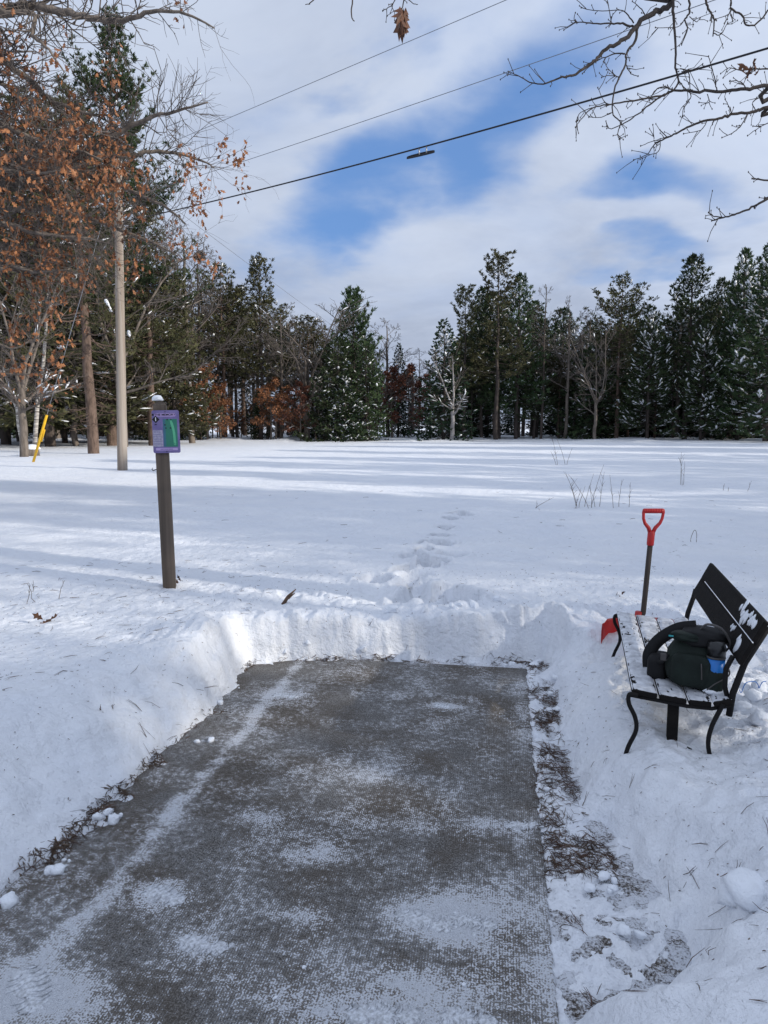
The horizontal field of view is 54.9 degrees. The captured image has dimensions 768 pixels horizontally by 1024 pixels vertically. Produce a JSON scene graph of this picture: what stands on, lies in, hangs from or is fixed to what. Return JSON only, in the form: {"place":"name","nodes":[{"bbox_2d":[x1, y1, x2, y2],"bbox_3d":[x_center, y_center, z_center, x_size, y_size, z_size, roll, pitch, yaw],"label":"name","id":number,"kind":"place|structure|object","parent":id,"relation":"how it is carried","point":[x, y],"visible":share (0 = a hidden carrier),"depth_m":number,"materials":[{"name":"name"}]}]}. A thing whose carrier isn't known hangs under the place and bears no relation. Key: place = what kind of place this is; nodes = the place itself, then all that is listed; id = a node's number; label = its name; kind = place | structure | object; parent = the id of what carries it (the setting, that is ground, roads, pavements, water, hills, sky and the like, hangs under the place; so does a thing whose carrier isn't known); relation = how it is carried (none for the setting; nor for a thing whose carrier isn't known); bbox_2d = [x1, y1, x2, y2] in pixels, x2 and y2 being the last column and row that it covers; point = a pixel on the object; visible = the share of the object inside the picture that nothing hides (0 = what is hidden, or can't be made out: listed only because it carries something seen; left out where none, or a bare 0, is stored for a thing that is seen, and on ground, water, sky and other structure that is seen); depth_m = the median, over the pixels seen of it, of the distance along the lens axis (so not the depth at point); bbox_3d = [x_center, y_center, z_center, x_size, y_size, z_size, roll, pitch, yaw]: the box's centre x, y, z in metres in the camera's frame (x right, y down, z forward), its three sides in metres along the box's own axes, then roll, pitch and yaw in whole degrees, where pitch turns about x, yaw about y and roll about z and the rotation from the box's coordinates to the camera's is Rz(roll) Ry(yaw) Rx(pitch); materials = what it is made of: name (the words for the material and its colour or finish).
{"place":"outdoors","nodes":[
{"label":"outdoors","id":0,"kind":"place"},
{"bbox_2d":[0,659,558,1023],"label":"concrete pad","id":1,"kind":"object","parent":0,"point":[328,821],"visible":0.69,"depth_m":2.75,"materials":[{"name":"grey concrete"}]},
{"bbox_2d":[0,891,18,909],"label":"snow clod","id":2,"kind":"object","parent":1,"relation":"on","point":[10,899],"visible":1,"depth_m":2.54,"materials":[{"name":"white snow"}]},
{"bbox_2d":[4,965,51,1023],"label":"boot print","id":3,"kind":"object","parent":1,"relation":"on","point":[27,981],"visible":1,"depth_m":2.17},
{"bbox_2d":[5,667,245,888],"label":"grass","id":4,"kind":"object","parent":1,"relation":"on","point":[68,845],"depth_m":2.98,"materials":[{"name":"brown plant"}]},
{"bbox_2d":[140,883,185,906],"bbox_3d":[-0.775,1.346,2.603,0.189,0.011,0.105,3,7,23],"label":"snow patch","id":5,"kind":"object","parent":1,"relation":"on","point":[155,893],"visible":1,"depth_m":2.60,"materials":[{"name":"white snow"}]},
{"bbox_2d":[176,933,234,955],"bbox_3d":[-0.578,1.376,2.350,0.193,0.011,0.098,3,8,23],"label":"boot print","id":6,"kind":"object","parent":1,"relation":"on","point":[190,943],"visible":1,"depth_m":2.35},
{"bbox_2d":[328,1000,425,1023],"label":"boot print","id":7,"kind":"object","parent":1,"relation":"on","point":[375,1012],"visible":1,"depth_m":2.07},
{"bbox_2d":[393,907,457,932],"bbox_3d":[0.139,1.362,2.470,0.225,0.011,0.112,2,7,13],"label":"boot print","id":8,"kind":"object","parent":1,"relation":"on","point":[417,917],"visible":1,"depth_m":2.46},
{"bbox_2d":[444,911,502,936],"bbox_3d":[0.286,1.364,2.451,0.197,0.011,0.113,3,8,23],"label":"boot print","id":9,"kind":"object","parent":1,"relation":"on","point":[462,919],"visible":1,"depth_m":2.46},
{"bbox_2d":[504,820,545,832],"bbox_3d":[0.576,1.293,3.040,0.164,0.011,0.094,0,7,0],"label":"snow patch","id":10,"kind":"object","parent":1,"relation":"on","point":[517,826],"visible":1,"depth_m":3.04,"materials":[{"name":"white snow"}]},
{"bbox_2d":[0,424,767,1023],"bbox_3d":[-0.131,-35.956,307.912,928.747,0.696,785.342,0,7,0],"label":"snow field","id":11,"kind":"structure","parent":0,"point":[258,512],"depth_m":5.47,"materials":[{"name":"white snow"}]},
{"bbox_2d":[0,349,64,433],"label":"birch tree","id":12,"kind":"object","parent":11,"relation":"on","point":[16,414],"visible":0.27,"depth_m":35.59,"materials":[{"name":"brown plant"}]},
{"bbox_2d":[8,246,81,444],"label":"birch tree","id":13,"kind":"object","parent":11,"relation":"on","point":[36,421],"visible":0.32,"depth_m":36.45,"materials":[{"name":"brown plant"}]},
{"bbox_2d":[0,254,106,456],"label":"oak tree","id":14,"kind":"object","parent":11,"relation":"on","point":[21,401],"visible":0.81,"depth_m":30.09,"materials":[{"name":"plant"}]},
{"bbox_2d":[0,119,106,444],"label":"pine tree","id":15,"kind":"object","parent":11,"relation":"on","point":[5,438],"visible":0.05,"depth_m":46.97,"materials":[{"name":"green plant"}]},
{"bbox_2d":[0,271,112,445],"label":"bare tree","id":16,"kind":"object","parent":11,"relation":"on","point":[74,439],"visible":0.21,"depth_m":44.07,"materials":[{"name":"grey plant"}]},
{"bbox_2d":[12,290,129,442],"bbox_3d":[-22.346,-11.473,51.192,9.224,14.164,9.765,0,7,-3],"label":"pine tree","id":17,"kind":"object","parent":11,"relation":"on","point":[64,436],"visible":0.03,"depth_m":51.10,"materials":[{"name":"green plant"}]},
{"bbox_2d":[0,73,149,453],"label":"red pine","id":18,"kind":"object","parent":11,"relation":"on","point":[90,413],"visible":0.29,"depth_m":33.09,"materials":[{"name":"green plant"}]},
{"bbox_2d":[0,85,186,446],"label":"pine tree","id":19,"kind":"object","parent":11,"relation":"on","point":[49,434],"visible":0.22,"depth_m":42.05,"materials":[{"name":"green plant"}]},
{"bbox_2d":[15,3,212,445],"bbox_3d":[-16.582,-16.263,43.287,12.337,25.512,12.194,0,7,0],"label":"red pine","id":20,"kind":"object","parent":11,"relation":"on","point":[126,79],"visible":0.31,"depth_m":42.57,"materials":[{"name":"green plant"}]},
{"bbox_2d":[59,291,169,436],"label":"pine tree","id":21,"kind":"object","parent":11,"relation":"on","point":[138,423],"visible":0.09,"depth_m":52.61,"materials":[{"name":"green plant"}]},
{"bbox_2d":[114,158,127,469],"bbox_3d":[-7.543,-5.440,21.207,0.586,9.084,0.404,0,7,0],"label":"utility pole","id":22,"kind":"object","parent":11,"relation":"on","point":[122,462],"visible":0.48,"depth_m":21.23,"materials":[{"name":"brown wood"}]},
{"bbox_2d":[32,193,110,461],"bbox_3d":[-9.983,-5.663,23.526,6.911,8.603,0.131,6,9,42],"label":"guy wire","id":23,"kind":"object","parent":22,"relation":"attached to","point":[41,435],"visible":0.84,"depth_m":25.42,"materials":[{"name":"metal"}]},
{"bbox_2d":[124,0,714,199],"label":"power line","id":24,"kind":"object","parent":22,"relation":"attached to","point":[460,88],"visible":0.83,"depth_m":13.42,"materials":[{"name":"grey metal"}]},
{"bbox_2d":[122,47,767,221],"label":"power line","id":25,"kind":"object","parent":22,"relation":"attached to","point":[702,67],"visible":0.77,"depth_m":13.08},
{"bbox_2d":[53,174,210,446],"bbox_3d":[-14.254,-10.554,41.717,9.192,14.412,8.950,-2,7,-17],"label":"pine tree","id":26,"kind":"object","parent":11,"relation":"on","point":[148,303],"visible":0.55,"depth_m":42.17,"materials":[{"name":"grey plant"}]},
{"bbox_2d":[0,0,276,417],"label":"oak tree","id":27,"kind":"object","parent":11,"relation":"on","point":[31,166],"visible":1,"depth_m":13.24,"materials":[{"name":"brown plant"}]},
{"bbox_2d":[0,559,278,811],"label":"pine needles","id":28,"kind":"object","parent":11,"relation":"on","point":[118,624],"visible":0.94,"depth_m":5.32,"materials":[{"name":"brown plant"}]},
{"bbox_2d":[76,201,203,445],"bbox_3d":[-13.932,-11.142,44.635,6.883,14.959,7.434,5,8,35],"label":"red pine","id":29,"kind":"object","parent":11,"relation":"on","point":[150,337],"visible":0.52,"depth_m":44.22,"materials":[{"name":"green plant"}]},
{"bbox_2d":[152,395,175,588],"bbox_3d":[-1.873,0.074,6.299,0.173,2.117,0.114,-1,7,-12],"label":"sign post","id":30,"kind":"object","parent":11,"relation":"on","point":[162,469],"visible":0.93,"depth_m":6.24,"materials":[{"name":"brown wood"}]},
{"bbox_2d":[151,410,180,452],"bbox_3d":[-1.808,-0.666,6.133,0.222,0.352,0.008,-1,7,-3],"label":"hole sign","id":31,"kind":"object","parent":30,"relation":"attached to","point":[166,431],"visible":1,"depth_m":6.13,"materials":[{"name":"purple metal"}]},
{"bbox_2d":[127,260,224,437],"bbox_3d":[-13.859,-10.386,49.139,7.003,12.416,6.615,-4,8,-33],"label":"pine tree","id":32,"kind":"object","parent":11,"relation":"on","point":[193,393],"visible":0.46,"depth_m":48.92,"materials":[{"name":"green plant"}]},
{"bbox_2d":[124,219,264,442],"bbox_3d":[-12.762,-12.319,51.341,9.381,15.770,9.559,-1,7,-7],"label":"pine tree","id":33,"kind":"object","parent":11,"relation":"on","point":[191,438],"visible":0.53,"depth_m":50.30,"materials":[{"name":"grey plant"}]},
{"bbox_2d":[176,361,236,438],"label":"young oak","id":34,"kind":"object","parent":11,"relation":"on","point":[211,376],"visible":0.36,"depth_m":57.24,"materials":[{"name":"brown plant"}]},
{"bbox_2d":[176,260,239,439],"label":"pine tree","id":35,"kind":"object","parent":11,"relation":"on","point":[198,381],"visible":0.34,"depth_m":57.66,"materials":[{"name":"green plant"}]},
{"bbox_2d":[199,381,237,438],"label":"young oak","id":36,"kind":"object","parent":11,"relation":"on","point":[225,403],"visible":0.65,"depth_m":57.04,"materials":[{"name":"brown plant"}]},
{"bbox_2d":[187,260,257,436],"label":"pine tree","id":37,"kind":"object","parent":11,"relation":"on","point":[239,294],"visible":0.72,"depth_m":57.76,"materials":[{"name":"green plant"}]},
{"bbox_2d":[191,316,266,436],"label":"bare tree","id":38,"kind":"object","parent":11,"relation":"on","point":[218,368],"visible":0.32,"depth_m":60.07,"materials":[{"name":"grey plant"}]},
{"bbox_2d":[204,284,267,437],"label":"pine tree","id":39,"kind":"object","parent":11,"relation":"on","point":[235,381],"visible":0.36,"depth_m":60.46,"materials":[{"name":"green plant"}]},
{"bbox_2d":[204,290,275,435],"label":"pine tree","id":40,"kind":"object","parent":11,"relation":"on","point":[247,304],"visible":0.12,"depth_m":75.87,"materials":[{"name":"green plant"}]},
{"bbox_2d":[244,390,274,438],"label":"hemlock tree","id":41,"kind":"object","parent":11,"relation":"on","point":[257,414],"visible":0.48,"depth_m":60.56,"materials":[{"name":"green plant"}]},
{"bbox_2d":[225,251,305,439],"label":"pine tree","id":42,"kind":"object","parent":11,"relation":"on","point":[261,371],"visible":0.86,"depth_m":58.10,"materials":[{"name":"green plant"}]},
{"bbox_2d":[231,293,303,436],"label":"pine tree","id":43,"kind":"object","parent":11,"relation":"on","point":[280,311],"visible":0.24,"depth_m":68.20,"materials":[{"name":"green plant"}]},
{"bbox_2d":[235,302,311,438],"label":"bare tree","id":44,"kind":"object","parent":11,"relation":"on","point":[281,381],"visible":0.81,"depth_m":57.95,"materials":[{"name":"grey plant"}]},
{"bbox_2d":[251,382,296,439],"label":"young oak","id":45,"kind":"object","parent":11,"relation":"on","point":[262,411],"visible":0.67,"depth_m":57.39,"materials":[{"name":"brown plant"}]},
{"bbox_2d":[248,377,308,438],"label":"young oak","id":46,"kind":"object","parent":11,"relation":"on","point":[275,382],"visible":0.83,"depth_m":56.88,"materials":[{"name":"brown plant"}]},
{"bbox_2d":[258,324,303,437],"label":"pine tree","id":47,"kind":"object","parent":11,"relation":"on","point":[278,326],"visible":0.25,"depth_m":65.46,"materials":[{"name":"green plant"}]},
{"bbox_2d":[272,379,319,440],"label":"young beech","id":48,"kind":"object","parent":11,"relation":"on","point":[301,407],"visible":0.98,"depth_m":56.50,"materials":[{"name":"brown plant"}]},
{"bbox_2d":[267,314,334,410],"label":"tree","id":49,"kind":"object","parent":11,"relation":"on","point":[312,329],"visible":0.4,"depth_m":64.48,"materials":[{"name":"brown plant"}]},
{"bbox_2d":[248,296,385,438],"bbox_3d":[-5.603,-10.767,56.708,10.590,11.168,11.113,-3,8,-24],"label":"bare tree","id":50,"kind":"object","parent":11,"relation":"on","point":[306,416],"visible":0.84,"depth_m":56.06,"materials":[{"name":"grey plant"}]},
{"bbox_2d":[292,336,376,441],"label":"hemlock tree","id":51,"kind":"object","parent":11,"relation":"on","point":[325,388],"visible":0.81,"depth_m":55.67,"materials":[{"name":"green plant"}]},
{"bbox_2d":[325,371,368,440],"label":"spruce tree","id":52,"kind":"object","parent":11,"relation":"on","point":[347,382],"visible":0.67,"depth_m":55.69,"materials":[{"name":"green plant"}]},
{"bbox_2d":[319,284,384,438],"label":"pine tree","id":53,"kind":"object","parent":11,"relation":"on","point":[362,319],"visible":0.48,"depth_m":58.14,"materials":[{"name":"green plant"}]},
{"bbox_2d":[330,340,399,440],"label":"hemlock tree","id":54,"kind":"object","parent":11,"relation":"on","point":[372,412],"visible":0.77,"depth_m":56.33,"materials":[{"name":"green plant"}]},
{"bbox_2d":[351,318,421,436],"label":"bare tree","id":55,"kind":"object","parent":11,"relation":"on","point":[386,344],"visible":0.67,"depth_m":64.61,"materials":[{"name":"grey plant"}]},
{"bbox_2d":[363,365,424,437],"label":"young beech","id":56,"kind":"object","parent":11,"relation":"on","point":[391,374],"visible":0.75,"depth_m":62.95,"materials":[{"name":"brown plant"}]},
{"bbox_2d":[382,343,414,437],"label":"spruce tree","id":57,"kind":"object","parent":11,"relation":"on","point":[400,424],"visible":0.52,"depth_m":64.97,"materials":[{"name":"green plant"}]},
{"bbox_2d":[380,362,433,428],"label":"young beech","id":58,"kind":"object","parent":11,"relation":"on","point":[411,368],"visible":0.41,"depth_m":70.68,"materials":[{"name":"brown plant"}]},
{"bbox_2d":[408,318,477,440],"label":"spruce tree","id":59,"kind":"object","parent":11,"relation":"on","point":[447,380],"visible":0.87,"depth_m":56.93,"materials":[{"name":"green plant"}]},
{"bbox_2d":[417,342,468,439],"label":"dead tree","id":60,"kind":"object","parent":11,"relation":"on","point":[452,424],"visible":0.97,"depth_m":55.75,"materials":[{"name":"grey wood"}]},
{"bbox_2d":[420,331,503,437],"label":"spruce tree","id":61,"kind":"object","parent":11,"relation":"on","point":[476,432],"visible":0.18,"depth_m":63.70,"materials":[{"name":"green plant"}]},
{"bbox_2d":[428,283,498,438],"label":"pine tree","id":62,"kind":"object","parent":11,"relation":"on","point":[468,314],"visible":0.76,"depth_m":58.31,"materials":[{"name":"green plant"}]},
{"bbox_2d":[448,286,509,437],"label":"pine tree","id":63,"kind":"object","parent":11,"relation":"on","point":[484,306],"visible":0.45,"depth_m":59.89,"materials":[{"name":"green plant"}]},
{"bbox_2d":[437,291,535,437],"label":"pine tree","id":64,"kind":"object","parent":11,"relation":"on","point":[490,319],"visible":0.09,"depth_m":63.60,"materials":[{"name":"green plant"}]},
{"bbox_2d":[448,248,537,439],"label":"pine tree","id":65,"kind":"object","parent":11,"relation":"on","point":[490,268],"visible":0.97,"depth_m":57.09,"materials":[{"name":"green plant"}]},
{"bbox_2d":[468,322,527,438],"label":"pine tree","id":66,"kind":"object","parent":11,"relation":"on","point":[504,407],"visible":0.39,"depth_m":59.95,"materials":[{"name":"green plant"}]},
{"bbox_2d":[476,271,555,438],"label":"pine tree","id":67,"kind":"object","parent":11,"relation":"on","point":[518,317],"visible":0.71,"depth_m":58.90,"materials":[{"name":"green plant"}]},
{"bbox_2d":[506,362,563,438],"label":"pine tree","id":68,"kind":"object","parent":11,"relation":"on","point":[526,411],"visible":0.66,"depth_m":60.17,"materials":[{"name":"green plant"}]},
{"bbox_2d":[305,0,767,241],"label":"oak tree","id":69,"kind":"object","parent":11,"relation":"on","point":[401,22],"visible":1,"depth_m":4.18,"materials":[{"name":"brown plant"}]},
{"bbox_2d":[502,299,573,435],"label":"pine tree","id":70,"kind":"object","parent":11,"relation":"on","point":[540,315],"visible":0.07,"depth_m":70.56,"materials":[{"name":"green plant"}]},
{"bbox_2d":[513,318,577,436],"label":"pine tree","id":71,"kind":"object","parent":11,"relation":"on","point":[541,321],"visible":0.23,"depth_m":63.94,"materials":[{"name":"green plant"}]},
{"bbox_2d":[522,284,568,438],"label":"pine tree","id":72,"kind":"object","parent":11,"relation":"on","point":[543,389],"visible":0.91,"depth_m":58.63,"materials":[{"name":"plant"}]},
{"bbox_2d":[524,306,587,435],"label":"pine tree","id":73,"kind":"object","parent":11,"relation":"on","point":[555,326],"visible":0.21,"depth_m":67.49,"materials":[{"name":"green plant"}]},
{"bbox_2d":[536,350,580,437],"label":"pine tree","id":74,"kind":"object","parent":11,"relation":"on","point":[561,379],"visible":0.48,"depth_m":62.47,"materials":[{"name":"green plant"}]},
{"bbox_2d":[530,295,612,438],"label":"bare tree","id":75,"kind":"object","parent":11,"relation":"on","point":[567,394],"visible":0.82,"depth_m":59.86,"materials":[{"name":"grey plant"}]},
{"bbox_2d":[551,320,631,438],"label":"bare tree","id":76,"kind":"object","parent":11,"relation":"on","point":[594,397],"visible":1,"depth_m":55.90,"materials":[{"name":"grey plant"}]},
{"bbox_2d":[562,306,621,436],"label":"bare tree","id":77,"kind":"object","parent":11,"relation":"on","point":[590,319],"visible":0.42,"depth_m":61.47,"materials":[{"name":"grey plant"}]},
{"bbox_2d":[550,336,644,438],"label":"hemlock tree","id":78,"kind":"object","parent":11,"relation":"on","point":[582,414],"visible":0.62,"depth_m":60.38,"materials":[{"name":"green plant"}]},
{"bbox_2d":[559,330,645,437],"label":"spruce tree","id":79,"kind":"object","parent":11,"relation":"on","point":[611,422],"visible":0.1,"depth_m":64.81,"materials":[{"name":"green plant"}]},
{"bbox_2d":[576,331,643,437],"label":"pine tree","id":80,"kind":"object","parent":11,"relation":"on","point":[620,377],"visible":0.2,"depth_m":61.33,"materials":[{"name":"green plant"}]},
{"bbox_2d":[584,271,660,437],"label":"pine tree","id":81,"kind":"object","parent":11,"relation":"on","point":[608,307],"visible":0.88,"depth_m":58.37,"materials":[{"name":"green plant"}]},
{"bbox_2d":[601,508,674,643],"bbox_3d":[1.665,0.495,4.779,0.520,1.039,0.174,0,7,0],"label":"snow shovel","id":82,"kind":"object","parent":11,"relation":"on","point":[608,626],"visible":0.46,"depth_m":4.79,"materials":[{"name":"red plastic"}]},
{"bbox_2d":[611,304,681,437],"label":"pine tree","id":83,"kind":"object","parent":11,"relation":"on","point":[641,403],"visible":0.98,"depth_m":56.53,"materials":[{"name":"green plant"}]},
{"bbox_2d":[619,318,707,437],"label":"hemlock tree","id":84,"kind":"object","parent":11,"relation":"on","point":[681,407],"visible":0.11,"depth_m":69.01,"materials":[{"name":"green plant"}]},
{"bbox_2d":[643,298,713,432],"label":"pine tree","id":85,"kind":"object","parent":11,"relation":"on","point":[678,328],"visible":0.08,"depth_m":68.66,"materials":[{"name":"green plant"}]},
{"bbox_2d":[633,252,737,439],"bbox_3d":[23.804,-12.654,57.658,8.716,14.621,6.412,6,9,43],"label":"pine tree","id":86,"kind":"object","parent":11,"relation":"on","point":[692,271],"visible":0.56,"depth_m":56.70,"materials":[{"name":"green plant"}]},
{"bbox_2d":[612,563,767,753],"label":"garden bench","id":87,"kind":"object","parent":11,"relation":"on","point":[751,620],"visible":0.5,"depth_m":3.34,"materials":[{"name":"black wood"}]},
{"bbox_2d":[642,620,730,694],"bbox_3d":[1.377,0.645,3.377,0.378,0.308,0.269,3,8,25],"label":"backpack","id":88,"kind":"object","parent":87,"relation":"on","point":[683,660],"visible":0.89,"depth_m":3.29,"materials":[{"name":"black fabric"}]},
{"bbox_2d":[706,641,726,672],"bbox_3d":[1.460,0.642,3.249,0.080,0.151,0.082,0,7,0],"label":"water bottle","id":89,"kind":"object","parent":88,"relation":"in","point":[716,654],"visible":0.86,"depth_m":3.22,"materials":[{"name":"blue plastic"}]},
{"bbox_2d":[667,319,731,439],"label":"pine tree","id":90,"kind":"object","parent":11,"relation":"on","point":[699,417],"visible":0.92,"depth_m":54.86,"materials":[{"name":"green plant"}]},
{"bbox_2d":[692,276,739,437],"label":"pine tree","id":91,"kind":"object","parent":11,"relation":"on","point":[720,286],"visible":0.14,"depth_m":61.06,"materials":[{"name":"green plant"}]},
{"bbox_2d":[687,328,761,439],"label":"spruce tree","id":92,"kind":"object","parent":11,"relation":"on","point":[729,436],"visible":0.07,"depth_m":60.42,"materials":[{"name":"green plant"}]},
{"bbox_2d":[717,884,736,908],"bbox_3d":[1.073,1.183,2.265,0.093,0.070,0.101,-6,9,-41],"label":"snow clod","id":93,"kind":"object","parent":11,"relation":"on","point":[725,898],"visible":0.36,"depth_m":2.26,"materials":[{"name":"white snow"}]},
{"bbox_2d":[700,246,767,439],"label":"pine tree","id":94,"kind":"object","parent":11,"relation":"on","point":[747,268],"visible":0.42,"depth_m":55.26,"materials":[{"name":"green plant"}]},
{"bbox_2d":[706,243,767,440],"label":"pine tree","id":95,"kind":"object","parent":11,"relation":"on","point":[755,299],"visible":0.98,"depth_m":51.23,"materials":[{"name":"green plant"}]},
{"bbox_2d":[721,867,765,911],"bbox_3d":[1.087,1.133,2.229,0.120,0.102,0.159,0,7,-2],"label":"snow clod","id":96,"kind":"object","parent":11,"relation":"on","point":[745,887],"visible":0.95,"depth_m":2.19,"materials":[{"name":"white snow"}]},
{"bbox_2d":[748,709,767,725],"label":"snow clod","id":97,"kind":"object","parent":11,"relation":"on","point":[757,717],"visible":0.83,"depth_m":3.42,"materials":[{"name":"white snow"}]},
{"bbox_2d":[0,0,767,423],"label":"sky","id":98,"kind":"structure","parent":0,"point":[400,229],"materials":[{"name":"blue"}]},
{"bbox_2d":[402,659,691,1023],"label":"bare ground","id":99,"kind":"structure","parent":0,"point":[635,887],"depth_m":2.44,"materials":[{"name":"white snow"}]},
{"bbox_2d":[522,663,635,1016],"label":"grass","id":100,"kind":"object","parent":99,"relation":"on","point":[553,832],"depth_m":3.04,"materials":[{"name":"brown plant"}]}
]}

